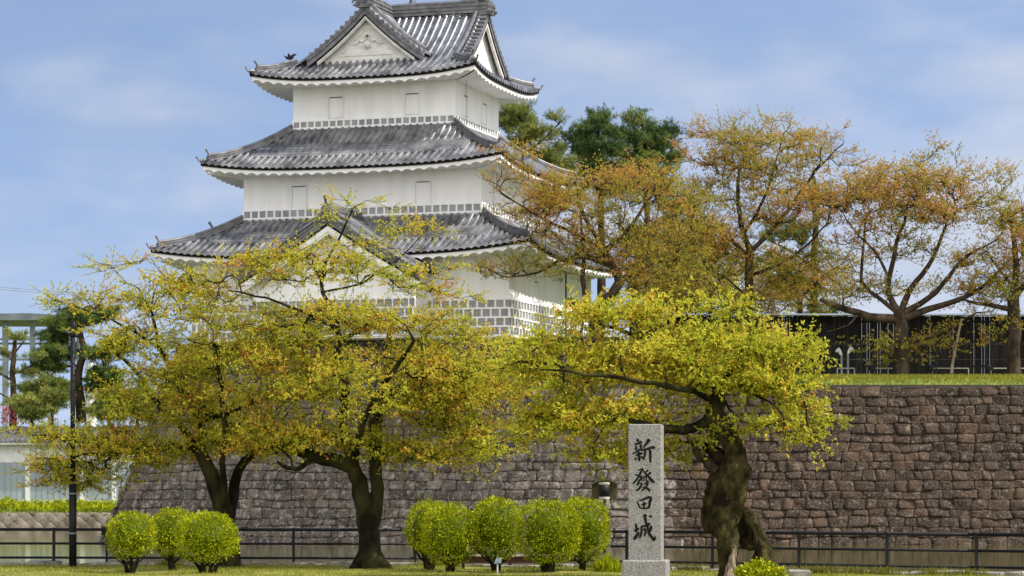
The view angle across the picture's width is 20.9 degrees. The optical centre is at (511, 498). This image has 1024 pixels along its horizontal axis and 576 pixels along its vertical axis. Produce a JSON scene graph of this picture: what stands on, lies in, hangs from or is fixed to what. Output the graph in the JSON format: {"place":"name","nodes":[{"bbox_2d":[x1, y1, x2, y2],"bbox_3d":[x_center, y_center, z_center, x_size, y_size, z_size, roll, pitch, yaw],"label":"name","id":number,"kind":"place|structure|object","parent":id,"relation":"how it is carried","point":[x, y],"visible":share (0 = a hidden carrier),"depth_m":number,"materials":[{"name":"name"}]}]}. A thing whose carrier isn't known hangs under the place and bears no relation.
{"place":"outdoors","nodes":[
{"label":"outdoors","id":0,"kind":"place"},
{"bbox_2d":[0,504,111,512],"bbox_3d":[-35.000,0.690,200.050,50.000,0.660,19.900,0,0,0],"label":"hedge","id":1,"kind":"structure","parent":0,"point":[51,511],"depth_m":190.41,"materials":[{"name":"green plant"}]},
{"bbox_2d":[0,495,117,511],"bbox_3d":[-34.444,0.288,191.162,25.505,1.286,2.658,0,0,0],"label":"bank plants","id":2,"kind":"object","parent":1,"relation":"on","point":[60,505],"visible":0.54,"depth_m":190.78,"materials":[{"name":"green plant"}]},
{"bbox_2d":[0,426,144,503],"bbox_3d":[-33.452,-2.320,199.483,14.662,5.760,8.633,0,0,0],"label":"storehouse","id":3,"kind":"structure","parent":1,"relation":"on","point":[8,454],"depth_m":195.95,"materials":[{"name":"paint"}]},
{"bbox_2d":[0,462,24,498],"bbox_3d":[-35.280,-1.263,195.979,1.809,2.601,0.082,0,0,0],"label":"door panel","id":4,"kind":"structure","parent":3,"relation":"in","point":[7,486],"depth_m":195.94,"materials":[{"name":"metal"}]},
{"bbox_2d":[31,462,79,498],"bbox_3d":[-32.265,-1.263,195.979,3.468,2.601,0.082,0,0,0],"label":"door panel","id":5,"kind":"structure","parent":3,"relation":"in","point":[39,492],"depth_m":195.94,"materials":[{"name":"metal"}]},
{"bbox_2d":[85,462,111,498],"bbox_3d":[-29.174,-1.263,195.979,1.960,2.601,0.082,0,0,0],"label":"door panel","id":6,"kind":"structure","parent":3,"relation":"in","point":[90,493],"depth_m":195.94,"materials":[{"name":"metal"}]},
{"bbox_2d":[116,462,132,498],"bbox_3d":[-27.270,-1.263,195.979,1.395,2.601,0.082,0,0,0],"label":"door panel","id":7,"kind":"structure","parent":3,"relation":"in","point":[124,470],"depth_m":195.94,"materials":[{"name":"metal"}]},
{"bbox_2d":[0,289,173,300],"bbox_3d":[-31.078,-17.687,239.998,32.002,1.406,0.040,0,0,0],"label":"overhead cable","id":8,"kind":"object","parent":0,"point":[64,294],"visible":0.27,"depth_m":239.98,"materials":[{"name":"metal"}]},
{"bbox_2d":[2,287,192,298],"bbox_3d":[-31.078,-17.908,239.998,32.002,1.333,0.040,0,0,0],"label":"overhead cable","id":9,"kind":"object","parent":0,"point":[67,292],"visible":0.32,"depth_m":239.99,"materials":[{"name":"metal"}]},
{"bbox_2d":[0,563,1023,575],"bbox_3d":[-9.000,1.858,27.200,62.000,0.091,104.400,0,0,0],"label":"lawn","id":10,"kind":"structure","parent":0,"point":[140,572],"depth_m":69.58,"materials":[{"name":"green plant"}]},
{"bbox_2d":[69,321,76,566],"bbox_3d":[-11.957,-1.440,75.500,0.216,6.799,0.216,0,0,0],"label":"lamp post","id":11,"kind":"object","parent":10,"relation":"on","point":[72,520],"visible":0.96,"depth_m":75.44,"materials":[{"name":"metal"}]},
{"bbox_2d":[104,509,158,573],"bbox_3d":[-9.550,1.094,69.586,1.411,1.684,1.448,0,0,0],"label":"round shrub","id":12,"kind":"object","parent":10,"relation":"on","point":[131,534],"visible":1,"depth_m":69.32,"materials":[{"name":"green plant"}]},
{"bbox_2d":[0,246,296,566],"bbox_3d":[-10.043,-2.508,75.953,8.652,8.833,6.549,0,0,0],"label":"cherry tree","id":13,"kind":"object","parent":10,"relation":"on","point":[114,446],"visible":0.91,"depth_m":75.58,"materials":[{"name":"yellow plant"}]},
{"bbox_2d":[149,505,191,570],"bbox_3d":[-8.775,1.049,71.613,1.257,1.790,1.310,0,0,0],"label":"round shrub","id":14,"kind":"object","parent":10,"relation":"on","point":[166,528],"visible":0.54,"depth_m":71.33,"materials":[{"name":"green plant"}]},
{"bbox_2d":[173,509,241,572],"bbox_3d":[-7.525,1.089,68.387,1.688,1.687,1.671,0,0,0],"label":"round shrub","id":15,"kind":"object","parent":10,"relation":"on","point":[205,536],"visible":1,"depth_m":68.04,"materials":[{"name":"green plant"}]},
{"bbox_2d":[89,179,550,568],"bbox_3d":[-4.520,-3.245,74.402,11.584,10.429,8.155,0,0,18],"label":"cherry tree","id":16,"kind":"object","parent":10,"relation":"on","point":[419,389],"visible":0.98,"depth_m":73.35,"materials":[{"name":"yellow plant"}]},
{"bbox_2d":[402,497,452,569],"bbox_3d":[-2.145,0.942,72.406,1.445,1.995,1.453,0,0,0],"label":"round shrub","id":17,"kind":"object","parent":10,"relation":"on","point":[416,532],"visible":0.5,"depth_m":72.19,"materials":[{"name":"green plant"}]},
{"bbox_2d":[419,501,482,571],"bbox_3d":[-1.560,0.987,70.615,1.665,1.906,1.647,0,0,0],"label":"round shrub","id":18,"kind":"object","parent":10,"relation":"on","point":[449,535],"visible":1,"depth_m":70.22,"materials":[{"name":"green plant"}]},
{"bbox_2d":[469,495,521,570],"bbox_3d":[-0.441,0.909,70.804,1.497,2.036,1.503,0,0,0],"label":"round shrub","id":19,"kind":"object","parent":10,"relation":"on","point":[496,521],"visible":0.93,"depth_m":70.46,"materials":[{"name":"green plant"}]},
{"bbox_2d":[494,557,501,575],"bbox_3d":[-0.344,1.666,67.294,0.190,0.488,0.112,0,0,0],"label":"plant label","id":20,"kind":"object","parent":10,"relation":"on","point":[498,560],"visible":1,"depth_m":67.29,"materials":[{"name":"metal"}]},
{"bbox_2d":[460,555,540,568],"bbox_3d":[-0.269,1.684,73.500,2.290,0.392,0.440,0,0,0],"label":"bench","id":21,"kind":"object","parent":10,"relation":"on","point":[514,559],"visible":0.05,"depth_m":73.31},
{"bbox_2d":[0,527,1023,570],"bbox_3d":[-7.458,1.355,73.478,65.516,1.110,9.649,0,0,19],"label":"railing","id":22,"kind":"object","parent":10,"relation":"on","point":[712,547],"visible":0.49,"depth_m":71.19,"materials":[{"name":"metal"}]},
{"bbox_2d":[0,560,1023,575],"bbox_3d":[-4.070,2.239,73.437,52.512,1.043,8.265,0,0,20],"label":"kerb","id":23,"kind":"structure","parent":10,"relation":"on","point":[349,563],"depth_m":76.58,"materials":[{"name":"grey concrete"}]},
{"bbox_2d":[512,496,583,571],"bbox_3d":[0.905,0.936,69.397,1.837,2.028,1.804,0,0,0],"label":"round shrub","id":24,"kind":"object","parent":10,"relation":"on","point":[548,532],"visible":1,"depth_m":69.01,"materials":[{"name":"green plant"}]},
{"bbox_2d":[150,557,988,575],"bbox_3d":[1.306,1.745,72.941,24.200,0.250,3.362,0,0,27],"label":"tall grass","id":25,"kind":"structure","parent":10,"relation":"on","point":[818,569],"depth_m":68.36,"materials":[{"name":"green plant"}]},
{"bbox_2d":[560,494,612,570],"bbox_3d":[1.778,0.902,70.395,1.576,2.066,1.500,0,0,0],"label":"round shrub","id":26,"kind":"object","parent":10,"relation":"on","point":[592,526],"visible":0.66,"depth_m":70.09,"materials":[{"name":"green plant"}]},
{"bbox_2d":[589,478,619,554],"bbox_3d":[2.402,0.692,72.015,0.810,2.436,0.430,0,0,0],"label":"garden light","id":27,"kind":"object","parent":10,"relation":"on","point":[601,490],"visible":0.83,"depth_m":72.12,"materials":[{"name":"metal"}]},
{"bbox_2d":[590,552,621,571],"bbox_3d":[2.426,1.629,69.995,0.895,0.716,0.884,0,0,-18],"label":"weeds","id":28,"kind":"object","parent":10,"relation":"on","point":[604,563],"visible":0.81,"depth_m":69.78,"materials":[{"name":"green plant"}]},
{"bbox_2d":[622,424,669,575],"bbox_3d":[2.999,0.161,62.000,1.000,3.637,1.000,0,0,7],"label":"stone monument","id":29,"kind":"object","parent":10,"relation":"on","point":[645,499],"visible":1,"depth_m":61.62,"materials":[{"name":"stone"}]},
{"bbox_2d":[472,276,854,575],"bbox_3d":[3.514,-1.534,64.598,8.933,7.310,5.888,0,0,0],"label":"old cherry tree","id":30,"kind":"object","parent":10,"relation":"on","point":[678,357],"visible":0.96,"depth_m":64.00,"materials":[{"name":"yellow plant"}]},
{"bbox_2d":[732,556,789,575],"bbox_3d":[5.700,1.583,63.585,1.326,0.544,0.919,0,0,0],"label":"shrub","id":31,"kind":"object","parent":10,"relation":"on","point":[750,569],"visible":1,"depth_m":63.44,"materials":[{"name":"green plant"}]},
{"bbox_2d":[785,569,810,575],"bbox_3d":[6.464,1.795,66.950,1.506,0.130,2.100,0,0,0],"label":"stone slab","id":32,"kind":"structure","parent":10,"relation":"on","point":[794,572],"depth_m":65.90,"materials":[{"name":"grey stone"}]},
{"bbox_2d":[0,531,1023,571],"bbox_3d":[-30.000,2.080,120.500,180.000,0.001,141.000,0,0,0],"label":"moat water","id":33,"kind":"structure","parent":0,"point":[895,557],"depth_m":105.20,"materials":[{"name":"liquid"}]},
{"bbox_2d":[0,513,110,527],"bbox_3d":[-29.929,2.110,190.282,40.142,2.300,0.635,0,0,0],"label":"bank wall","id":34,"kind":"structure","parent":33,"relation":"in","point":[45,520],"depth_m":189.97,"materials":[{"name":"stone"}]},
{"bbox_2d":[100,525,109,561],"bbox_3d":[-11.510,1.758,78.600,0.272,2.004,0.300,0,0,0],"label":"utility box","id":35,"kind":"object","parent":33,"relation":"in","point":[103,533],"visible":0.35,"depth_m":78.53,"materials":[{"name":"metal"}]},
{"bbox_2d":[97,336,1023,544],"bbox_3d":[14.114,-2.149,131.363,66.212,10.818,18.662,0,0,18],"label":"stone rampart","id":36,"kind":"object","parent":33,"relation":"in","point":[929,458],"visible":0.36,"depth_m":126.96,"materials":[{"name":"grey stone"}]},
{"bbox_2d":[466,137,737,341],"bbox_3d":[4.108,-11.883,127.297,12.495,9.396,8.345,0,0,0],"label":"cherry tree","id":37,"kind":"object","parent":36,"relation":"on","point":[554,198],"visible":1,"depth_m":126.47,"materials":[{"name":"plant"}]},
{"bbox_2d":[654,373,1023,384],"bbox_3d":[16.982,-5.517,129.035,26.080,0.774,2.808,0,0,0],"label":"terrace grass","id":38,"kind":"structure","parent":36,"relation":"on","point":[903,377],"depth_m":128.34,"materials":[{"name":"green plant"}]},
{"bbox_2d":[0,0,1023,425],"label":"sky","id":39,"kind":"structure","parent":0,"point":[108,108],"materials":[{"name":"blue"}]},
{"bbox_2d":[795,377,1023,384],"bbox_3d":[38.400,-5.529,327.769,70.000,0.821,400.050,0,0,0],"label":"grass terrace","id":40,"kind":"structure","parent":0,"point":[978,382],"depth_m":127.79,"materials":[{"name":"green plant"}]},
{"bbox_2d":[614,218,791,316],"bbox_3d":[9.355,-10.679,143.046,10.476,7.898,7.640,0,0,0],"label":"cherry tree","id":41,"kind":"object","parent":40,"relation":"on","point":[726,281],"visible":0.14,"depth_m":142.13,"materials":[{"name":"brown plant"}]},
{"bbox_2d":[638,103,879,367],"bbox_3d":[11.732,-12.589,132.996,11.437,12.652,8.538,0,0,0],"label":"cherry tree","id":42,"kind":"object","parent":40,"relation":"on","point":[762,167],"visible":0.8,"depth_m":132.45,"materials":[{"name":"plant"}]},
{"bbox_2d":[743,176,844,369],"bbox_3d":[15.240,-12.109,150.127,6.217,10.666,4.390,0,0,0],"label":"pine tree","id":43,"kind":"object","parent":40,"relation":"on","point":[783,237],"visible":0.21,"depth_m":149.74,"materials":[{"name":"green plant"}]},
{"bbox_2d":[719,228,891,362],"bbox_3d":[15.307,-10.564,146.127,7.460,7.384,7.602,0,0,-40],"label":"cherry tree","id":44,"kind":"object","parent":40,"relation":"on","point":[799,305],"visible":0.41,"depth_m":145.63,"materials":[{"name":"brown plant"}]},
{"bbox_2d":[835,348,842,373],"bbox_3d":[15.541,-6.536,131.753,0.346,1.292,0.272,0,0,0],"label":"spotlight","id":45,"kind":"object","parent":40,"relation":"on","point":[838,350],"visible":0.89,"depth_m":131.75,"materials":[{"name":"metal"}]},
{"bbox_2d":[847,346,853,374],"bbox_3d":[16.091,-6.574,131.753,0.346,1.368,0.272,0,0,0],"label":"spotlight","id":46,"kind":"object","parent":40,"relation":"on","point":[850,349],"visible":0.95,"depth_m":131.76,"materials":[{"name":"metal"}]},
{"bbox_2d":[860,342,861,373],"bbox_3d":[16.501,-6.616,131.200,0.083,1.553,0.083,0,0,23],"label":"barrier post","id":47,"kind":"object","parent":40,"relation":"on","point":[860,357],"visible":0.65,"depth_m":131.16,"materials":[{"name":"metal"}]},
{"bbox_2d":[832,359,1023,359],"bbox_3d":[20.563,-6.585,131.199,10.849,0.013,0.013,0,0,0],"label":"barrier wire","id":48,"kind":"object","parent":47,"relation":"attached to","point":[923,359],"visible":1,"depth_m":131.19,"materials":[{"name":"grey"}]},
{"bbox_2d":[869,365,875,374],"bbox_3d":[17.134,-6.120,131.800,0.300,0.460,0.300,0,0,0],"label":"ground lamp","id":49,"kind":"object","parent":40,"relation":"on","point":[872,368],"visible":0.94,"depth_m":131.69,"materials":[{"name":"metal"}]},
{"bbox_2d":[804,128,1022,374],"bbox_3d":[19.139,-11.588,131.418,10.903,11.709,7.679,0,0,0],"label":"cherry tree","id":50,"kind":"object","parent":40,"relation":"on","point":[901,316],"visible":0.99,"depth_m":131.16,"materials":[{"name":"plant"}]},
{"bbox_2d":[928,365,933,373],"bbox_3d":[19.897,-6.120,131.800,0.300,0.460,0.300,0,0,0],"label":"ground lamp","id":51,"kind":"object","parent":40,"relation":"on","point":[930,368],"visible":0.85,"depth_m":131.68,"materials":[{"name":"metal"}]},
{"bbox_2d":[935,342,936,373],"bbox_3d":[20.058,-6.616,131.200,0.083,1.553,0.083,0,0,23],"label":"barrier post","id":52,"kind":"object","parent":40,"relation":"on","point":[935,358],"visible":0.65,"depth_m":131.17,"materials":[{"name":"metal"}]},
{"bbox_2d":[932,368,968,373],"bbox_3d":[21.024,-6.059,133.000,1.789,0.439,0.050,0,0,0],"label":"rail","id":53,"kind":"object","parent":40,"relation":"on","point":[953,368],"visible":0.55,"depth_m":132.97,"materials":[{"name":"grey metal"}]},
{"bbox_2d":[950,319,961,373],"bbox_3d":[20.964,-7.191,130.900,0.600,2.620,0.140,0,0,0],"label":"branch prop","id":54,"kind":"object","parent":40,"relation":"on","point":[953,360],"visible":0.95,"depth_m":130.85,"materials":[{"name":"wood"}]},
{"bbox_2d":[948,183,1023,374],"bbox_3d":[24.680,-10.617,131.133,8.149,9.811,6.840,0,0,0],"label":"cherry tree","id":55,"kind":"object","parent":40,"relation":"on","point":[1013,221],"visible":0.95,"depth_m":130.74,"materials":[{"name":"plant"}]},
{"bbox_2d":[985,365,990,374],"bbox_3d":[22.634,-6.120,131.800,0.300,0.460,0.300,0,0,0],"label":"ground lamp","id":56,"kind":"object","parent":40,"relation":"on","point":[988,368],"visible":0.92,"depth_m":131.68,"materials":[{"name":"metal"}]},
{"bbox_2d":[991,342,992,373],"bbox_3d":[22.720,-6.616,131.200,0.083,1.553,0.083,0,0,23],"label":"barrier post","id":57,"kind":"object","parent":40,"relation":"on","point":[991,357],"visible":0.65,"depth_m":131.17,"materials":[{"name":"metal"}]},
{"bbox_3d":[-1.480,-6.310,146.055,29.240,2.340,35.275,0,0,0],"label":"castle platform","id":58,"kind":"structure","parent":0,"visible":0},
{"bbox_2d":[146,0,630,343],"bbox_3d":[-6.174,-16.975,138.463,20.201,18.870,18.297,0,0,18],"label":"castle tower","id":59,"kind":"structure","parent":58,"relation":"on","point":[400,102],"depth_m":134.57,"materials":[{"name":"paint"}]},
{"bbox_2d":[241,286,252,303],"bbox_3d":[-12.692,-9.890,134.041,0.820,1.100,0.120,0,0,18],"label":"window","id":60,"kind":"structure","parent":59,"relation":"in","point":[249,301],"depth_m":134.11,"materials":[{"name":"paint"}]},
{"bbox_2d":[283,53,296,59],"bbox_3d":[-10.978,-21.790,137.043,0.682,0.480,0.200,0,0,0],"label":"crow","id":61,"kind":"object","parent":59,"relation":"on","point":[289,57],"visible":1,"depth_m":137.00,"materials":[{"name":"metal"}]},
{"bbox_2d":[291,185,306,208],"bbox_3d":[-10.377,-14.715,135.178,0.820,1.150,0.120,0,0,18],"label":"window","id":62,"kind":"structure","parent":59,"relation":"in","point":[299,191],"depth_m":135.19,"materials":[{"name":"paint"}]},
{"bbox_2d":[328,95,343,117],"bbox_3d":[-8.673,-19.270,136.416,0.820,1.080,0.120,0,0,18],"label":"window","id":63,"kind":"structure","parent":59,"relation":"in","point":[335,103],"depth_m":136.42,"materials":[{"name":"paint"}]},
{"bbox_2d":[404,92,419,114],"bbox_3d":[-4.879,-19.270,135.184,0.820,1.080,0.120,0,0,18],"label":"window","id":64,"kind":"structure","parent":59,"relation":"in","point":[413,99],"depth_m":135.19,"materials":[{"name":"paint"}]},
{"bbox_2d":[414,180,430,203],"bbox_3d":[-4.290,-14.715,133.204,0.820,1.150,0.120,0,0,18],"label":"window","id":65,"kind":"structure","parent":59,"relation":"in","point":[422,191],"depth_m":133.23,"materials":[{"name":"paint"}]},
{"bbox_2d":[439,277,455,300],"bbox_3d":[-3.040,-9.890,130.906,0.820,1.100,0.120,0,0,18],"label":"window","id":66,"kind":"structure","parent":59,"relation":"in","point":[442,281],"depth_m":130.90,"materials":[{"name":"paint"}]},
{"bbox_2d":[462,93,468,117],"bbox_3d":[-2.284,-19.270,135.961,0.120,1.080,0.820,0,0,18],"label":"window","id":67,"kind":"structure","parent":59,"relation":"in","point":[465,98],"depth_m":136.02,"materials":[{"name":"paint"}]},
{"bbox_2d":[481,101,487,124],"bbox_3d":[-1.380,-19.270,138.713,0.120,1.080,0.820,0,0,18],"label":"window","id":68,"kind":"structure","parent":59,"relation":"in","point":[484,106],"depth_m":138.80,"materials":[{"name":"paint"}]},
{"bbox_2d":[494,183,500,206],"bbox_3d":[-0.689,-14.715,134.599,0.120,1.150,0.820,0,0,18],"label":"window","id":69,"kind":"structure","parent":59,"relation":"in","point":[497,197],"depth_m":134.58,"materials":[{"name":"paint"}]},
{"bbox_2d":[532,280,538,302],"bbox_3d":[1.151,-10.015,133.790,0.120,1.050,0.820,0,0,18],"label":"window","id":70,"kind":"structure","parent":59,"relation":"in","point":[535,284],"depth_m":133.81,"materials":[{"name":"paint"}]},
{"bbox_2d":[567,288,572,309],"bbox_3d":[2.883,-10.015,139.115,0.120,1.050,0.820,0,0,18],"label":"window","id":71,"kind":"structure","parent":59,"relation":"in","point":[568,294],"depth_m":139.19,"materials":[{"name":"paint"}]},
{"bbox_2d":[499,98,587,199],"bbox_3d":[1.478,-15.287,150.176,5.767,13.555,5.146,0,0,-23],"label":"pine tree","id":72,"kind":"object","parent":58,"relation":"on","point":[519,118],"visible":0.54,"depth_m":149.17,"materials":[{"name":"green plant"}]},
{"bbox_2d":[553,102,656,333],"bbox_3d":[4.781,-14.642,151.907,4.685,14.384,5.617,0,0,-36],"label":"pine tree","id":73,"kind":"object","parent":58,"relation":"on","point":[589,139],"visible":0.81,"depth_m":151.22,"materials":[{"name":"green plant"}]},
{"bbox_2d":[587,105,694,295],"bbox_3d":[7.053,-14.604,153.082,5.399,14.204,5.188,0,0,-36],"label":"pine tree","id":74,"kind":"object","parent":58,"relation":"on","point":[654,136],"visible":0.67,"depth_m":152.31,"materials":[{"name":"green plant"}]},
{"bbox_2d":[605,197,734,316],"bbox_3d":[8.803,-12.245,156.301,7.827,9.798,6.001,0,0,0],"label":"tree","id":75,"kind":"object","parent":58,"relation":"on","point":[669,218],"visible":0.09,"depth_m":155.31,"materials":[{"name":"plant"}]},
{"bbox_2d":[629,313,1023,375],"bbox_3d":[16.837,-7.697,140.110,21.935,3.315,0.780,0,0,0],"label":"board fence","id":76,"kind":"object","parent":58,"relation":"on","point":[859,328],"visible":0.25,"depth_m":140.00,"materials":[{"name":"metal"}]},
{"bbox_3d":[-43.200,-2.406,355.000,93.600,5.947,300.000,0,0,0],"label":"hill","id":77,"kind":"structure","parent":0,"visible":0},
{"bbox_2d":[0,326,47,425],"bbox_3d":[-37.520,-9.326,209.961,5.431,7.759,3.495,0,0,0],"label":"pine tree","id":78,"kind":"object","parent":77,"relation":"on","point":[23,387],"visible":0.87,"depth_m":209.81,"materials":[{"name":"green plant"}]},
{"bbox_2d":[0,391,60,425],"bbox_3d":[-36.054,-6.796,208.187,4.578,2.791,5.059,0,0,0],"label":"conifer","id":79,"kind":"object","parent":77,"relation":"on","point":[29,407],"visible":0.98,"depth_m":206.75,"materials":[{"name":"green plant"}]},
{"bbox_2d":[0,404,69,424],"bbox_3d":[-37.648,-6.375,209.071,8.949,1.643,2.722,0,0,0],"label":"flower bush","id":80,"kind":"object","parent":77,"relation":"on","point":[7,408],"visible":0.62,"depth_m":208.95,"materials":[{"name":"plant"}]},
{"bbox_2d":[0,313,80,425],"bbox_3d":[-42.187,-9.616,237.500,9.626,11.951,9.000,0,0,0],"label":"steel canopy","id":81,"kind":"object","parent":77,"relation":"on","point":[19,320],"visible":0.28,"depth_m":234.80,"materials":[{"name":"grey metal"}]},
{"bbox_2d":[25,371,75,425],"bbox_3d":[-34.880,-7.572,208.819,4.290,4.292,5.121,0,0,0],"label":"conifer","id":82,"kind":"object","parent":77,"relation":"on","point":[54,389],"visible":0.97,"depth_m":207.99,"materials":[{"name":"green plant"}]},
{"bbox_2d":[26,300,144,422],"bbox_3d":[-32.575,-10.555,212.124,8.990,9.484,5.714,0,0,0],"label":"pine tree","id":83,"kind":"object","parent":77,"relation":"on","point":[56,347],"visible":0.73,"depth_m":211.24,"materials":[{"name":"green plant"}]},
{"bbox_2d":[86,362,96,425],"bbox_3d":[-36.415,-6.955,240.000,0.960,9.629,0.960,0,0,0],"label":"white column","id":84,"kind":"structure","parent":77,"relation":"on","point":[88,364],"depth_m":239.61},
{"bbox_2d":[80,389,136,425],"bbox_3d":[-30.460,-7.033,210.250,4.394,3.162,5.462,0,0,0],"label":"conifer","id":85,"kind":"object","parent":77,"relation":"on","point":[96,410],"visible":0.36,"depth_m":208.85,"materials":[{"name":"green plant"}]},
{"bbox_2d":[118,383,158,424],"bbox_3d":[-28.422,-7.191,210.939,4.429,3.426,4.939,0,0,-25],"label":"conifer","id":86,"kind":"object","parent":77,"relation":"on","point":[143,411],"visible":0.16,"depth_m":209.78,"materials":[{"name":"green plant"}]}
]}

